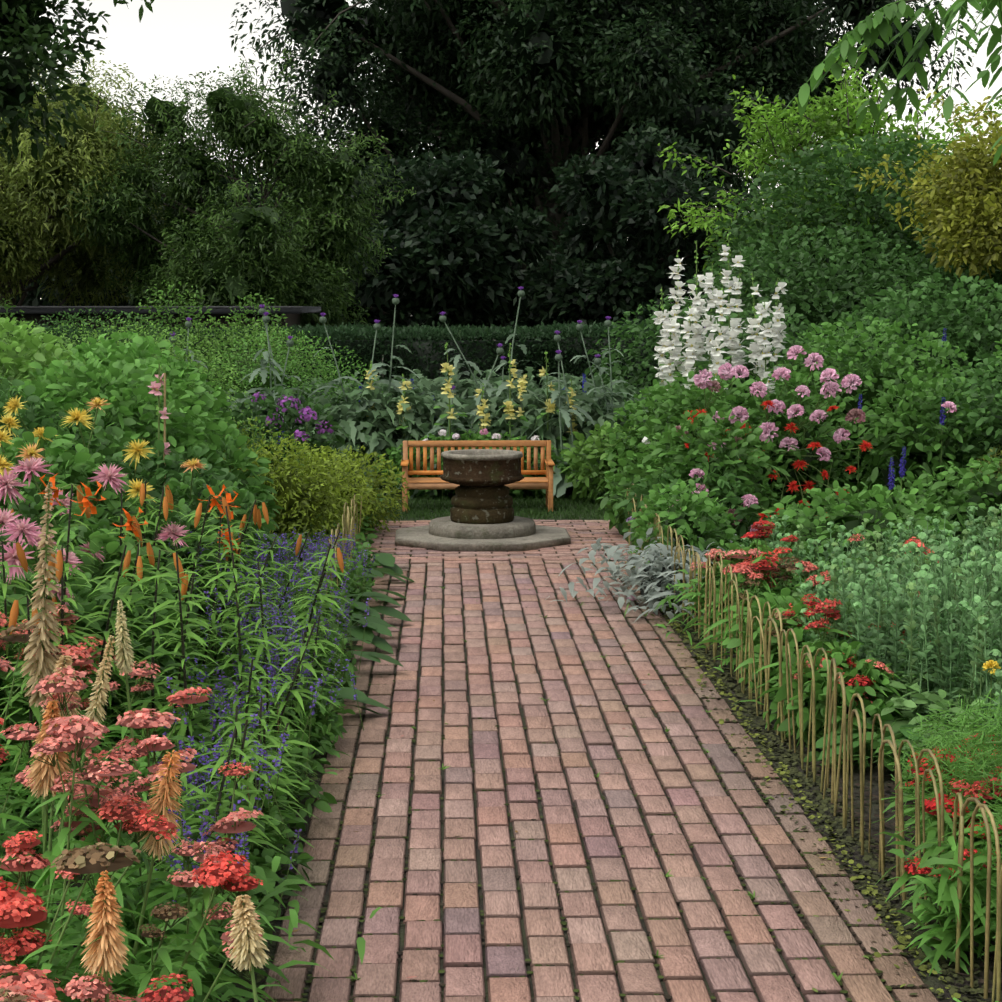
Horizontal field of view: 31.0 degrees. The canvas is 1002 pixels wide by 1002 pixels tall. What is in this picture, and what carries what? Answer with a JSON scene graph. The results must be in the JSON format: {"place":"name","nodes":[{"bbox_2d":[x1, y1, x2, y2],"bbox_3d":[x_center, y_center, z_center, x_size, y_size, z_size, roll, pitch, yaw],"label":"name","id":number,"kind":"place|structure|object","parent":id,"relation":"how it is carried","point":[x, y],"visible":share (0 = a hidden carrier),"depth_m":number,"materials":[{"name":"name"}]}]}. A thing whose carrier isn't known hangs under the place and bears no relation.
{"place":"outdoors","nodes":[
{"label":"outdoors","id":0,"kind":"place"},
{"bbox_2d":[0,306,320,341],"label":"wall","id":1,"kind":"structure","parent":0,"point":[33,313],"depth_m":23.90,"materials":[{"name":"paint"}]},
{"bbox_2d":[0,315,1001,1001],"bbox_3d":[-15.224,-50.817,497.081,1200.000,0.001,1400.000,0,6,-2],"label":"ground","id":2,"kind":"structure","parent":0,"point":[932,979],"depth_m":5.88,"materials":[{"name":"soil"}]},
{"bbox_2d":[0,0,153,164],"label":"tree","id":3,"kind":"object","parent":2,"relation":"on","point":[25,28],"depth_m":20.58,"materials":[{"name":"green plant"}]},
{"bbox_2d":[0,49,175,305],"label":"willow tree","id":4,"kind":"object","parent":2,"relation":"on","point":[67,162],"depth_m":29.11,"materials":[{"name":"green plant"}]},
{"bbox_2d":[52,40,415,339],"bbox_3d":[-4.316,-4.362,29.449,5.875,5.866,5.390,0,6,-2],"label":"tree","id":5,"kind":"object","parent":2,"relation":"on","point":[220,276],"depth_m":28.82,"materials":[{"name":"green plant"}]},
{"bbox_2d":[6,121,946,350],"bbox_3d":[0.440,-6.121,42.911,62.132,6.614,26.112,0,6,-2],"label":"tree","id":6,"kind":"object","parent":2,"relation":"on","point":[449,253],"depth_m":33.91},
{"bbox_2d":[0,132,1001,1001],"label":"border","id":7,"kind":"object","parent":2,"relation":"on","point":[876,318],"depth_m":8.95,"materials":[{"name":"green plant"}]},
{"bbox_2d":[260,520,938,1001],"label":"path bricks","id":8,"kind":"object","parent":2,"relation":"on","point":[638,978],"visible":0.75,"depth_m":5.85,"materials":[{"name":"red brick"}]},
{"bbox_2d":[395,516,570,551],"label":"font plinth steps","id":9,"kind":"structure","parent":8,"relation":"on","point":[447,534],"depth_m":12.85,"materials":[{"name":"stone"}]},
{"bbox_2d":[440,449,523,523],"bbox_3d":[-0.138,-0.105,13.165,0.613,0.502,0.610,0,6,-2],"label":"stone birdbath","id":10,"kind":"object","parent":9,"relation":"on","point":[481,478],"visible":1,"depth_m":12.97,"materials":[{"name":"grey stone"}]},
{"bbox_2d":[257,520,941,1001],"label":"moss","id":11,"kind":"object","parent":8,"relation":"on","point":[859,942],"visible":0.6,"depth_m":5.65,"materials":[{"name":"green plant"}]},
{"bbox_2d":[220,0,980,339],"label":"oak tree","id":12,"kind":"object","parent":2,"relation":"on","point":[618,50],"depth_m":40.10,"materials":[{"name":"green plant"}]},
{"bbox_2d":[247,484,1001,1001],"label":"wicket fence","id":13,"kind":"object","parent":2,"relation":"on","point":[845,748],"visible":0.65,"depth_m":5.96,"materials":[{"name":"beige wood"}]},
{"bbox_2d":[658,38,1001,301],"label":"tree","id":14,"kind":"object","parent":2,"relation":"on","point":[832,124],"depth_m":26.13,"materials":[{"name":"green plant"}]},
{"bbox_2d":[854,86,1001,326],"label":"golden tree","id":15,"kind":"object","parent":2,"relation":"on","point":[962,207],"depth_m":18.79,"materials":[{"name":"yellow plant"}]},
{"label":"tree wood","id":16,"kind":"object","parent":2,"relation":"on","visible":0},
{"bbox_2d":[36,101,174,192],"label":"tree","id":17,"kind":"object","parent":16,"relation":"attached to","point":[149,155],"depth_m":60.42,"materials":[{"name":"green plant"}]},
{"bbox_2d":[3,0,1001,298],"label":"sky","id":18,"kind":"structure","parent":0,"point":[180,38],"materials":[{"name":"white"}]},
{"bbox_2d":[383,472,956,520],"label":"lawn ground","id":19,"kind":"structure","parent":0,"point":[422,518],"depth_m":15.05,"materials":[{"name":"green plant"}]},
{"bbox_2d":[401,440,554,511],"bbox_3d":[-0.197,-0.205,15.104,1.270,0.575,0.410,0,6,-2],"label":"garden bench","id":20,"kind":"object","parent":19,"relation":"on","point":[415,483],"visible":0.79,"depth_m":15.23,"materials":[{"name":"brown wood"}]},
{"bbox_2d":[2,319,972,396],"bbox_3d":[-0.354,-1.394,21.859,32.082,1.580,1.371,0,6,-2],"label":"yew hedge","id":21,"kind":"object","parent":19,"relation":"on","point":[427,358],"visible":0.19,"depth_m":21.35,"materials":[{"name":"green plant"}]},
{"bbox_2d":[377,492,640,554],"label":"lawn grass","id":22,"kind":"structure","parent":19,"relation":"on","point":[595,513],"depth_m":15.10,"materials":[{"name":"green plant"}]},
{"bbox_2d":[782,0,1001,165],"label":"tree branch","id":23,"kind":"object","parent":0,"point":[877,24],"depth_m":8.42,"materials":[{"name":"green plant"}]}
]}

